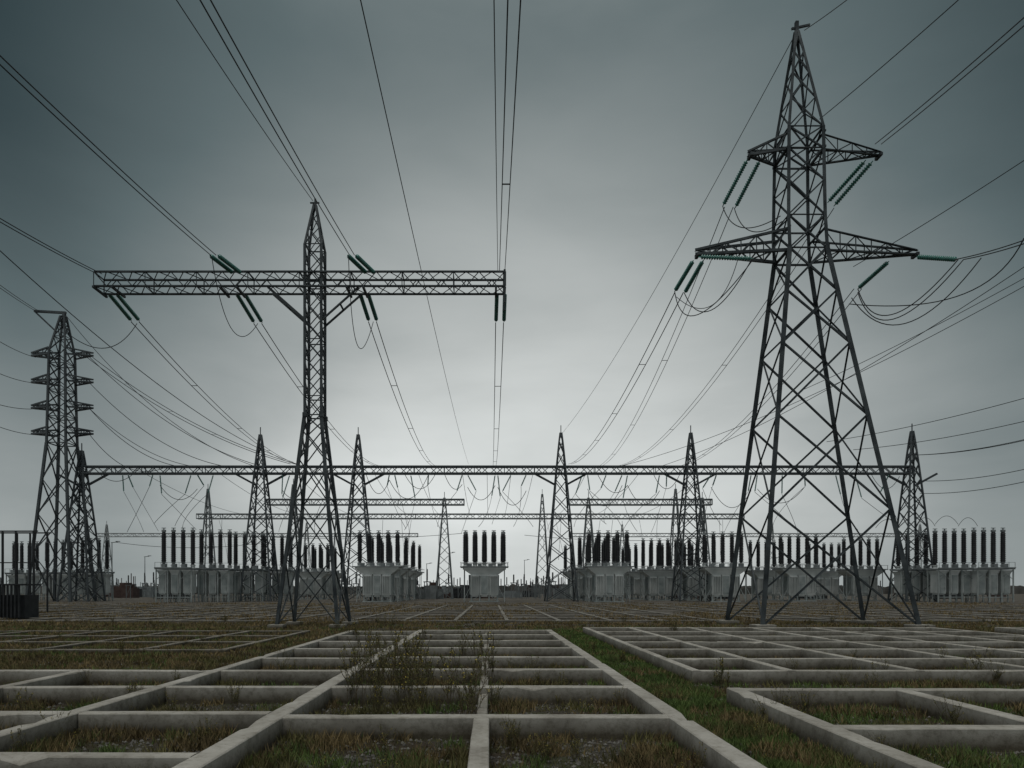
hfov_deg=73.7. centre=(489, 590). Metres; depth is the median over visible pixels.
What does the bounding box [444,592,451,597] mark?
equipment hut
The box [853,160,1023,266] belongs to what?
power cable
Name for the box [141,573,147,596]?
post insulator stand
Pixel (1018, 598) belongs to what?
ground
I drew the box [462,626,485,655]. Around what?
weed plant
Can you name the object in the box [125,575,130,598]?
post insulator stand
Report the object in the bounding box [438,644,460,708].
weed plant
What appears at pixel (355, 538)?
power cable
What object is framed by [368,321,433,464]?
power cable
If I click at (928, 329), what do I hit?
power cable
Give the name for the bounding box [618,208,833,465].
power cable
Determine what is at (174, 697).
weed plant
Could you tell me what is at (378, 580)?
switchgear unit
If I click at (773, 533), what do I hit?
busbar gantry
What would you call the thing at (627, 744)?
sparse low weeds
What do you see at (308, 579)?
switchgear unit
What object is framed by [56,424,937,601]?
busbar gantry
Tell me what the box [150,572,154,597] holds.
post insulator stand
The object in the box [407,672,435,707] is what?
weed plant
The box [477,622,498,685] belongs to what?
weed plant
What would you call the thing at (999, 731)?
foundation grid
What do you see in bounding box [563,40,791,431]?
power cable
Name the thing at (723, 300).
jumper cable
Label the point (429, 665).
weed plant
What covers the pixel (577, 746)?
weed plant
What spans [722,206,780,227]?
jumper cable
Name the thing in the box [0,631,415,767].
foundation grid
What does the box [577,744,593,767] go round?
weed plant
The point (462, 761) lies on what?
olive grass tufts
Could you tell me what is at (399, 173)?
power cable
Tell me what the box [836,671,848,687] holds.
weed plant
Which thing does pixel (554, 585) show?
post insulator stand
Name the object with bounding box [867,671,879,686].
weed plant
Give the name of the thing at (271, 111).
power cable
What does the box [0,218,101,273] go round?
power cable
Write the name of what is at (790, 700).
weed plant
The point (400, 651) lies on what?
weed plant
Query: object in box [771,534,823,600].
switchgear unit
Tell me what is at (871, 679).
weed plant
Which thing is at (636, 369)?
power cable
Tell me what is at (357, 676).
weed plant
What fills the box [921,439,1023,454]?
power cable
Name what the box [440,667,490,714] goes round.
weed plant
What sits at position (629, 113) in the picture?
sky
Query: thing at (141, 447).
power cable
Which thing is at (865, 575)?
switchgear unit
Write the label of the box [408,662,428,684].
weed plant
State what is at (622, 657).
weed plant
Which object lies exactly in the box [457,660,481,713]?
weed plant
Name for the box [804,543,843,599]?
switchgear unit
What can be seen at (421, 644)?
weed plant
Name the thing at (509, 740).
weed plant
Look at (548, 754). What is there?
weed plant
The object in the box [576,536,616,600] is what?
switchgear unit
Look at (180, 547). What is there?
power cable
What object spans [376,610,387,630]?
weed plant
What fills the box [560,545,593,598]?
switchgear unit
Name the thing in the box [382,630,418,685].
weed plant
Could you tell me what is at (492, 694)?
weed plant
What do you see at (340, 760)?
green grass patches
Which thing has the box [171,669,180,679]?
weed plant
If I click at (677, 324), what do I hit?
power cable
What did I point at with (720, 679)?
weed plant
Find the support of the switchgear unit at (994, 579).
on the ground at (1018, 598)
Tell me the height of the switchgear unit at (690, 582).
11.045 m
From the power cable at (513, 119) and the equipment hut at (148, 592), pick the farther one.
the equipment hut at (148, 592)
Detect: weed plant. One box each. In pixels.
[0,688,21,710]
[10,725,29,751]
[14,687,33,710]
[39,709,70,723]
[74,729,89,751]
[80,669,91,685]
[116,639,125,653]
[125,676,145,693]
[157,690,177,710]
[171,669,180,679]
[192,716,217,741]
[225,679,245,707]
[275,656,289,669]
[288,662,296,669]
[338,630,381,706]
[344,642,361,665]
[346,665,368,685]
[347,622,380,685]
[351,617,365,635]
[359,641,390,704]
[362,644,391,685]
[363,678,382,712]
[367,630,383,653]
[368,628,403,685]
[370,675,393,713]
[375,752,397,767]
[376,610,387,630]
[377,644,401,685]
[378,724,395,756]
[380,697,388,713]
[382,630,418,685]
[383,613,398,629]
[388,630,431,706]
[391,675,408,705]
[394,637,404,654]
[395,628,424,681]
[397,652,419,685]
[400,657,416,701]
[401,664,428,714]
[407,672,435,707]
[408,634,417,655]
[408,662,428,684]
[409,646,431,683]
[416,672,432,705]
[418,623,427,639]
[418,644,443,685]
[419,647,434,685]
[432,690,444,713]
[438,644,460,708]
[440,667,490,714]
[447,644,488,713]
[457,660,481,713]
[458,632,473,655]
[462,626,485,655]
[468,656,482,677]
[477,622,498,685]
[484,677,507,705]
[499,714,517,750]
[510,722,520,743]
[525,653,538,668]
[527,731,542,756]
[535,730,560,764]
[567,733,585,759]
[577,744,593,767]
[578,693,596,713]
[613,687,624,700]
[617,645,627,661]
[667,615,677,630]
[692,742,706,767]
[711,660,718,685]
[716,657,726,685]
[724,672,730,688]
[752,695,777,720]
[771,689,790,705]
[783,695,796,709]
[796,689,817,713]
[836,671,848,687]
[864,670,877,687]
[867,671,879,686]
[868,733,885,743]
[919,748,941,764]
[933,693,964,724]
[935,646,947,657]
[970,647,987,669]
[982,660,1005,683]
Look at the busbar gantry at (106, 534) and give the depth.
229.30 m
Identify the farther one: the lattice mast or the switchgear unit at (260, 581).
the switchgear unit at (260, 581)
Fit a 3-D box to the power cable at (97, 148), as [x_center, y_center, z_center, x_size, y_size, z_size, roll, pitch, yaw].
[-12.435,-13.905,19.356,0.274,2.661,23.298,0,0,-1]
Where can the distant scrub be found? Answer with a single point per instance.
(1019, 589)
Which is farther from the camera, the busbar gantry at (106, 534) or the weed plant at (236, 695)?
the busbar gantry at (106, 534)
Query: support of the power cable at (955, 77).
attached to the lattice pylon at (754, 153)
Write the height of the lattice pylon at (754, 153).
30.000 m
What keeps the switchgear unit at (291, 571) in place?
on the ground at (1018, 598)
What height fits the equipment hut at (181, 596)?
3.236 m
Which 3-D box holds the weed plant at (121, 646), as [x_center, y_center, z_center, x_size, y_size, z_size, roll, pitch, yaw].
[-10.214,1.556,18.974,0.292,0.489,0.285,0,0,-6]
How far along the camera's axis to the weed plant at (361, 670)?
10.66 m
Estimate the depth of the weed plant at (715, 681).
12.78 m
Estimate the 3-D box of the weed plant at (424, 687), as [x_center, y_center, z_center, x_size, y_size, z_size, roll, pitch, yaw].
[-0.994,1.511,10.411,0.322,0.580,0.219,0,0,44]
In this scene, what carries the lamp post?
on the ground at (1018, 598)
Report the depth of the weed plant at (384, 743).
7.23 m
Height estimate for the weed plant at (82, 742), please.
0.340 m
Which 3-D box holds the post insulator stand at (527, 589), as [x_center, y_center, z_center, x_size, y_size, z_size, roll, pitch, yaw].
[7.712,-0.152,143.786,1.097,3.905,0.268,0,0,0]
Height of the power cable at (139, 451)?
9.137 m
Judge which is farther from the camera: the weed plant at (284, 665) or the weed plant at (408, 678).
the weed plant at (284, 665)
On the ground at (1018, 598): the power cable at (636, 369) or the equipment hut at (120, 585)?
the equipment hut at (120, 585)
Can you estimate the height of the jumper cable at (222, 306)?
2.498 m
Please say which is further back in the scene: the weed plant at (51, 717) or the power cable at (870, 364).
the power cable at (870, 364)
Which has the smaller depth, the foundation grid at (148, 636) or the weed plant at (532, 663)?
the weed plant at (532, 663)
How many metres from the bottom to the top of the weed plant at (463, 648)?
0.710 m
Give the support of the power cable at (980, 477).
attached to the busbar gantry at (910, 468)
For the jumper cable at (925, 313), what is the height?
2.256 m
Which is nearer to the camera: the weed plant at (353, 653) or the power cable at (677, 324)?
the weed plant at (353, 653)
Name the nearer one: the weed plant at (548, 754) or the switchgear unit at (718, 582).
the weed plant at (548, 754)
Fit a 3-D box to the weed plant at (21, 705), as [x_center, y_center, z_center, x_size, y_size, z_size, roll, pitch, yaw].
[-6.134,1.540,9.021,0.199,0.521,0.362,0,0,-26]
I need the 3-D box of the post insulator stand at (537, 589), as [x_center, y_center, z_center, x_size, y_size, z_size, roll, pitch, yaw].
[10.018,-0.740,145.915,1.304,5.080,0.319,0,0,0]
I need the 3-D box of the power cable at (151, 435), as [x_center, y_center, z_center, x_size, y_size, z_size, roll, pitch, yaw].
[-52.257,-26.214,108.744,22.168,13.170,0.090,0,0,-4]
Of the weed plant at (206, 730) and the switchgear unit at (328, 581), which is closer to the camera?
the weed plant at (206, 730)
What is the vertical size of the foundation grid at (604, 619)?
0.175 m
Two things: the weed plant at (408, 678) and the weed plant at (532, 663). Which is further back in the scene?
the weed plant at (532, 663)
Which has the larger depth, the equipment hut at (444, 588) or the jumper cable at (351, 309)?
the equipment hut at (444, 588)
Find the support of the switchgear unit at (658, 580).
on the ground at (1018, 598)
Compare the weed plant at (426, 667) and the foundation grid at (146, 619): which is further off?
the foundation grid at (146, 619)
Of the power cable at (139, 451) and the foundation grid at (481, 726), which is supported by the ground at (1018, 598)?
the foundation grid at (481, 726)
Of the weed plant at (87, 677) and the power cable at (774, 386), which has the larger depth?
the power cable at (774, 386)
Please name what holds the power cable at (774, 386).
attached to the busbar gantry at (910, 468)
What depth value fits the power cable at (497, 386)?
46.60 m
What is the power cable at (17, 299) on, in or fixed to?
attached to the lattice pylon at (64, 330)
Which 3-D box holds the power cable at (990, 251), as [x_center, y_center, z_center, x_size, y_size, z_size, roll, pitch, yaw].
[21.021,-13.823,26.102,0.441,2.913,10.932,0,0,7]
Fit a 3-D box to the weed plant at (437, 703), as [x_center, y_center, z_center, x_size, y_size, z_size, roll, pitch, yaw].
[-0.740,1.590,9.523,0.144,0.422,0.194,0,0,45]
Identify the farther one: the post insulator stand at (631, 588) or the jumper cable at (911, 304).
the post insulator stand at (631, 588)
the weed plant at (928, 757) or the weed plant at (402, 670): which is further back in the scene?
the weed plant at (402, 670)
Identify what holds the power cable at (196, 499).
attached to the busbar gantry at (910, 468)
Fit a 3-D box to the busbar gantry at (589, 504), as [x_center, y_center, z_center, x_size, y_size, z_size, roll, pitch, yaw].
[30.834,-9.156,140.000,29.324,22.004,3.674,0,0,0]
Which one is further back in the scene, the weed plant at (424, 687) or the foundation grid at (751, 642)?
the foundation grid at (751, 642)
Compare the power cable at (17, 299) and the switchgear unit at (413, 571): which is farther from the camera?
the switchgear unit at (413, 571)
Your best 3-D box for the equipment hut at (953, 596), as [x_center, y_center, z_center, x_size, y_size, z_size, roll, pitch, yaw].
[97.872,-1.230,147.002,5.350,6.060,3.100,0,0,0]
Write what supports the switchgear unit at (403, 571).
on the ground at (1018, 598)
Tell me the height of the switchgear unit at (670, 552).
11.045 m
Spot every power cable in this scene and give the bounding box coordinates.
[0,55,215,254]
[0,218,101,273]
[0,250,291,461]
[0,285,37,310]
[65,314,250,464]
[87,357,294,463]
[90,383,217,464]
[90,409,229,467]
[90,435,162,471]
[94,414,198,467]
[96,363,266,467]
[116,542,258,547]
[131,322,301,465]
[148,475,259,516]
[176,0,312,200]
[199,0,354,255]
[231,533,461,538]
[253,323,378,465]
[360,0,465,454]
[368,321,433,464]
[493,0,497,269]
[493,322,503,463]
[499,0,520,270]
[526,535,735,540]
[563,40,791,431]
[570,292,683,463]
[601,207,732,464]
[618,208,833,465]
[623,286,1023,465]
[656,289,861,468]
[663,267,1023,465]
[804,0,846,30]
[805,278,1023,388]
[819,0,958,119]
[827,398,1023,441]
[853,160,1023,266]
[853,421,1023,449]
[875,17,1023,143]
[920,482,1022,493]
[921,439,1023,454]
[940,469,1023,480]
[954,240,1023,259]
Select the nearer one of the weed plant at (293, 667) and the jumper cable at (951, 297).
the weed plant at (293, 667)
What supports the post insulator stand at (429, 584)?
on the ground at (1018, 598)
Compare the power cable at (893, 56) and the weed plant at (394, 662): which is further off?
the power cable at (893, 56)
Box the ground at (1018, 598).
[0,594,1023,767]
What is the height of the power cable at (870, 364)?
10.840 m
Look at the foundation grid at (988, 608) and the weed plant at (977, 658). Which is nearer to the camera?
the weed plant at (977, 658)
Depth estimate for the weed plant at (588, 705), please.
9.25 m
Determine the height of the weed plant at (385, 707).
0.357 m
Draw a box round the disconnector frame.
[0,530,51,612]
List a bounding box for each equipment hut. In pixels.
[114,573,136,597]
[116,576,138,597]
[143,580,157,596]
[169,593,188,598]
[416,578,443,598]
[442,585,447,593]
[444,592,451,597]
[453,585,477,597]
[498,587,521,597]
[517,591,530,596]
[553,584,578,598]
[800,595,826,598]
[928,594,960,598]
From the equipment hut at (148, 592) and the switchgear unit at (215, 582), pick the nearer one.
the switchgear unit at (215, 582)
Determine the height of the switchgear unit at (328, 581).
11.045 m
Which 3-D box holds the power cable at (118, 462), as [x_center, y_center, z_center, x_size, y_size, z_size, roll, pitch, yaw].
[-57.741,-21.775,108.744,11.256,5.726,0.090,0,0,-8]
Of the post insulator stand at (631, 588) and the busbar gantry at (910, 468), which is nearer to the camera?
the busbar gantry at (910, 468)
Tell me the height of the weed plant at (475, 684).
1.062 m
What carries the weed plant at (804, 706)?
on the ground at (1018, 598)
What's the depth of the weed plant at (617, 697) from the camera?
10.65 m
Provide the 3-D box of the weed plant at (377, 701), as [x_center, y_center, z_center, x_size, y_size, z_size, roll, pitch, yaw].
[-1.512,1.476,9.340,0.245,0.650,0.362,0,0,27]
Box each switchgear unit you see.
[5,541,43,599]
[38,540,78,600]
[74,538,114,600]
[154,528,200,601]
[197,529,236,601]
[230,532,267,601]
[258,534,295,600]
[296,543,331,599]
[309,548,346,598]
[352,530,403,601]
[369,536,411,600]
[380,541,418,599]
[392,545,423,598]
[460,530,508,601]
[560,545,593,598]
[566,541,605,599]
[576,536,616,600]
[582,530,634,601]
[618,548,642,598]
[625,543,660,599]
[636,538,679,600]
[659,543,693,599]
[673,538,718,600]
[695,532,750,601]
[744,540,786,599]
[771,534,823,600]
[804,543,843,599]
[836,537,887,600]
[889,531,935,601]
[925,529,975,601]
[965,528,1015,601]
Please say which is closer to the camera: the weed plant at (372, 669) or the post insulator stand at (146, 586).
the weed plant at (372, 669)
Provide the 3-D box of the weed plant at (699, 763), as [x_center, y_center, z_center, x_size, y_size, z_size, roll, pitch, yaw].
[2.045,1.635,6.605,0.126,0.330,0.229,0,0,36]
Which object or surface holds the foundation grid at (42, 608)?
on the ground at (1018, 598)
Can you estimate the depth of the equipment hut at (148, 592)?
174.82 m
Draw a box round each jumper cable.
[71,323,136,348]
[211,256,257,336]
[348,255,372,348]
[389,476,427,498]
[674,259,753,315]
[677,259,737,308]
[684,259,751,311]
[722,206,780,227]
[734,208,782,231]
[849,238,1023,305]
[851,258,980,325]
[857,260,957,315]
[857,260,962,320]
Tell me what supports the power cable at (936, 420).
attached to the busbar gantry at (910, 468)
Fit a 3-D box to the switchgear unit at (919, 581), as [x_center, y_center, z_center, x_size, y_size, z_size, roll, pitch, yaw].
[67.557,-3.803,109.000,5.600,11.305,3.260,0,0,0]
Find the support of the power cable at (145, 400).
attached to the lattice pylon at (64, 330)
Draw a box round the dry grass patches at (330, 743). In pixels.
[0,620,1023,767]
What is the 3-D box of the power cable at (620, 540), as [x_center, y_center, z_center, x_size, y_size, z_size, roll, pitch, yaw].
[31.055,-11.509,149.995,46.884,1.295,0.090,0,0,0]
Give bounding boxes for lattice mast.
[92,199,506,628]
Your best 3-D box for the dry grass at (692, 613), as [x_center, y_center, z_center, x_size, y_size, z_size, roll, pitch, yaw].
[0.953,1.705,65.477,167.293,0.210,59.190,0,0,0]
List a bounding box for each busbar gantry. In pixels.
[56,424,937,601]
[97,519,417,570]
[196,484,744,597]
[266,479,464,598]
[570,492,713,598]
[573,523,923,595]
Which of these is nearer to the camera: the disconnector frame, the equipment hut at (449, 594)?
the disconnector frame
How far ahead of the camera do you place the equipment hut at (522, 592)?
180.25 m
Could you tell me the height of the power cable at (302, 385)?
6.042 m
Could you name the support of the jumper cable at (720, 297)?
hanging from the lattice pylon at (754, 153)
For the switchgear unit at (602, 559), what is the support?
on the ground at (1018, 598)
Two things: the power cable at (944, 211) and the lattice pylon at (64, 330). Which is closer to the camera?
the power cable at (944, 211)
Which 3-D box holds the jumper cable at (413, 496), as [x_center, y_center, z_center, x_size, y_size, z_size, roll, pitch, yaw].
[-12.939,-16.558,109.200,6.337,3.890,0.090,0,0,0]
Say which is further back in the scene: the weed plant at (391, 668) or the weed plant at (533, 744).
the weed plant at (391, 668)
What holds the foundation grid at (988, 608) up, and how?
on the ground at (1018, 598)
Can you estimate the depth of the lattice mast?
33.16 m
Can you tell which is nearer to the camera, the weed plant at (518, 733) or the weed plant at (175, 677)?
the weed plant at (518, 733)
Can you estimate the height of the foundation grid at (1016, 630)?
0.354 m
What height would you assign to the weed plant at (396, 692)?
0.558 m
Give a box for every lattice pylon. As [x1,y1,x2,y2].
[25,310,97,601]
[674,20,958,627]
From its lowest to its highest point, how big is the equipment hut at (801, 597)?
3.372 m
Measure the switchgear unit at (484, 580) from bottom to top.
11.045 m
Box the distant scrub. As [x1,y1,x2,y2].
[5,584,1023,593]
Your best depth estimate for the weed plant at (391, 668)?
11.55 m
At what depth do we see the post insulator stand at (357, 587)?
145.00 m
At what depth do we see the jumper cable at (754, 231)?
34.67 m
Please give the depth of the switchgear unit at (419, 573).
137.69 m
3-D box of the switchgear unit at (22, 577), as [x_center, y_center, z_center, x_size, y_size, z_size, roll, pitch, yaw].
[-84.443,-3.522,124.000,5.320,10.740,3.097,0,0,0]
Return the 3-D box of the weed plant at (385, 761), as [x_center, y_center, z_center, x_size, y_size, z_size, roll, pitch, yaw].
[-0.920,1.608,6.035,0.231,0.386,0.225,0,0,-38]
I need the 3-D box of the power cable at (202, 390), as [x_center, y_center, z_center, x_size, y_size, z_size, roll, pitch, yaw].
[-23.523,-16.910,72.602,0.460,5.965,73.468,0,0,-7]
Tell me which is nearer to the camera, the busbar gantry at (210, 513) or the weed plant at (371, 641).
the weed plant at (371, 641)
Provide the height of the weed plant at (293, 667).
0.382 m
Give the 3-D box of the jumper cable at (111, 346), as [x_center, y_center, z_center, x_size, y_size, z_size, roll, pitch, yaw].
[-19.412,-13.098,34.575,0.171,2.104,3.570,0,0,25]
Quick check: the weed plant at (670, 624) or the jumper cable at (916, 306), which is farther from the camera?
the jumper cable at (916, 306)
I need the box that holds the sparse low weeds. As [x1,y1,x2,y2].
[0,625,1023,767]
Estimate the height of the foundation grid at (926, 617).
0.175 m
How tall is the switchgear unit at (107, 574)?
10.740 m
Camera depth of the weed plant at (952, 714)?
8.79 m
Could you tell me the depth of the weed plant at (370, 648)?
12.01 m
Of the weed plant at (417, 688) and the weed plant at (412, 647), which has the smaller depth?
the weed plant at (417, 688)
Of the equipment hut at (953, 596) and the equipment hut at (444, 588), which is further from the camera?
the equipment hut at (444, 588)
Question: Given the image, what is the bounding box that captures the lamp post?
[111,541,119,597]
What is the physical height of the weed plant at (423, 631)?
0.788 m
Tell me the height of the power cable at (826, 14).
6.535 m
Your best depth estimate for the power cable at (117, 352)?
64.92 m
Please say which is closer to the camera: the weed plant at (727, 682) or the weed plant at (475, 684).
the weed plant at (475, 684)
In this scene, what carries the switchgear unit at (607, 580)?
on the ground at (1018, 598)
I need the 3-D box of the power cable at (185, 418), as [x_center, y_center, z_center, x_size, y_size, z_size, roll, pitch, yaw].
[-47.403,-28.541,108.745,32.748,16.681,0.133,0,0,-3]
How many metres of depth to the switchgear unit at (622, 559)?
146.67 m
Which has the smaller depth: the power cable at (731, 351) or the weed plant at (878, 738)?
the weed plant at (878, 738)
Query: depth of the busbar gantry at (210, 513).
164.34 m
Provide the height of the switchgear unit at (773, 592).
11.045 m
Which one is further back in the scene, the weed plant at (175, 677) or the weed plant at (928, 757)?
the weed plant at (175, 677)
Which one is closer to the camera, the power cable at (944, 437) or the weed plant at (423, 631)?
the weed plant at (423, 631)
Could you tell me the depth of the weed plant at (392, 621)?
28.98 m
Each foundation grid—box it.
[0,605,385,621]
[0,630,309,653]
[0,630,353,751]
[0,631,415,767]
[39,605,174,611]
[173,630,765,767]
[347,605,715,621]
[583,627,1023,684]
[634,605,1023,621]
[726,688,1023,767]
[847,605,1023,612]
[995,627,1023,634]
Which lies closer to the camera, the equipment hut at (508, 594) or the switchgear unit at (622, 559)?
the switchgear unit at (622, 559)
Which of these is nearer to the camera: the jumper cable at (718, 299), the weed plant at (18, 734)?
the weed plant at (18, 734)
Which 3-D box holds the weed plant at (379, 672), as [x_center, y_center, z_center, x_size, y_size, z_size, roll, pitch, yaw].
[-1.738,1.281,10.645,0.514,1.039,0.596,0,0,-24]
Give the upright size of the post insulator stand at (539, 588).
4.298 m
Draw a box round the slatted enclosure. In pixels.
[0,584,40,617]
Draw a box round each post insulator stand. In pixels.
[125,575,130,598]
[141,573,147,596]
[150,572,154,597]
[153,584,158,598]
[353,574,358,598]
[423,569,430,598]
[510,574,516,598]
[521,574,527,598]
[524,580,528,598]
[534,575,539,598]
[535,578,540,598]
[550,572,556,598]
[627,576,633,599]
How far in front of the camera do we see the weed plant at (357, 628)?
23.20 m
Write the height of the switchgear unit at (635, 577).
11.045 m
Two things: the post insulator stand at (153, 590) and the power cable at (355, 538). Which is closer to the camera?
the post insulator stand at (153, 590)
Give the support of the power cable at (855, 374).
attached to the busbar gantry at (910, 468)
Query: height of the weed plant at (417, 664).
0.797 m
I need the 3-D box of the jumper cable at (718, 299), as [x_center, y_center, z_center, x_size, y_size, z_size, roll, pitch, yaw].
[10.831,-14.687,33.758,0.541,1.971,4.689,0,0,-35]
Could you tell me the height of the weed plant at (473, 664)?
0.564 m
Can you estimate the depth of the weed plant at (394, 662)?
11.24 m
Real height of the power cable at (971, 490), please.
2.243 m
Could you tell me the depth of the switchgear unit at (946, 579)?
104.07 m
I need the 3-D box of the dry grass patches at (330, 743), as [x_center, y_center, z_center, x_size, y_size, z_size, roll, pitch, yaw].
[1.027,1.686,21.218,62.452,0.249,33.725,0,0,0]
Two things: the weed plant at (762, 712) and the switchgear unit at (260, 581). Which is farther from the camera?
the switchgear unit at (260, 581)
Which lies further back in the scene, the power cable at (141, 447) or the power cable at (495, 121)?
the power cable at (141, 447)
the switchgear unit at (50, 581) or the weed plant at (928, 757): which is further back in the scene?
the switchgear unit at (50, 581)
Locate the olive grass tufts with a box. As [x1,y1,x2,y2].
[0,620,1023,767]
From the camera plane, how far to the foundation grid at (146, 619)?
48.65 m
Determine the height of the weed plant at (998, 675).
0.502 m
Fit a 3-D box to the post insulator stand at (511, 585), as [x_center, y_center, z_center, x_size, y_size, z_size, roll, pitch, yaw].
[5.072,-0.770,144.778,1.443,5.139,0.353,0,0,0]
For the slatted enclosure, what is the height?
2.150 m
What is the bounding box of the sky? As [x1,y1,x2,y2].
[0,0,1023,586]
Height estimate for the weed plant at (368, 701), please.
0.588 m
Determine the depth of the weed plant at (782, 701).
9.59 m
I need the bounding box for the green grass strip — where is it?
[535,628,855,767]
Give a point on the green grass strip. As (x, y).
(736, 742)
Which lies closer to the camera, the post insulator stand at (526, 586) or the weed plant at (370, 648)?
the weed plant at (370, 648)
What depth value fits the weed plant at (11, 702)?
9.48 m
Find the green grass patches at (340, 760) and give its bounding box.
[0,624,1023,767]
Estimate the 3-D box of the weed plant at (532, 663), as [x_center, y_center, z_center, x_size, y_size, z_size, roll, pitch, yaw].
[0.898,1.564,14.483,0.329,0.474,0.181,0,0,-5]
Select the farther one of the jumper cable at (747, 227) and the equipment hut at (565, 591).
the equipment hut at (565, 591)
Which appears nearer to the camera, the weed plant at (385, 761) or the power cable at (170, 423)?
the weed plant at (385, 761)
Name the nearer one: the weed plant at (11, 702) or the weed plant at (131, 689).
the weed plant at (11, 702)
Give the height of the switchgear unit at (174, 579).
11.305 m
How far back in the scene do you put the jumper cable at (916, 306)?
33.28 m
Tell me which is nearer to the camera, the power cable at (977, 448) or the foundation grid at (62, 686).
the foundation grid at (62, 686)
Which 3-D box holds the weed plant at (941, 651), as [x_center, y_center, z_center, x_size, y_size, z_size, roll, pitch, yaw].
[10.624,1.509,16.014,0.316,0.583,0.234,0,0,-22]
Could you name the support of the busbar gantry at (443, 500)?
on the ground at (1018, 598)
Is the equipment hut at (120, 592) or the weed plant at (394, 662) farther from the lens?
the equipment hut at (120, 592)
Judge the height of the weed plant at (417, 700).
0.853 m
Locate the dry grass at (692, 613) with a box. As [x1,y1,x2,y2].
[0,602,1023,623]
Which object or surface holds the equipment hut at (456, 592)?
on the ground at (1018, 598)
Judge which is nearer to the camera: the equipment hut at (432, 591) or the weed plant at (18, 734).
the weed plant at (18, 734)
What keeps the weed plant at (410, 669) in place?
on the ground at (1018, 598)
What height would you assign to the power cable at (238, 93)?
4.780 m

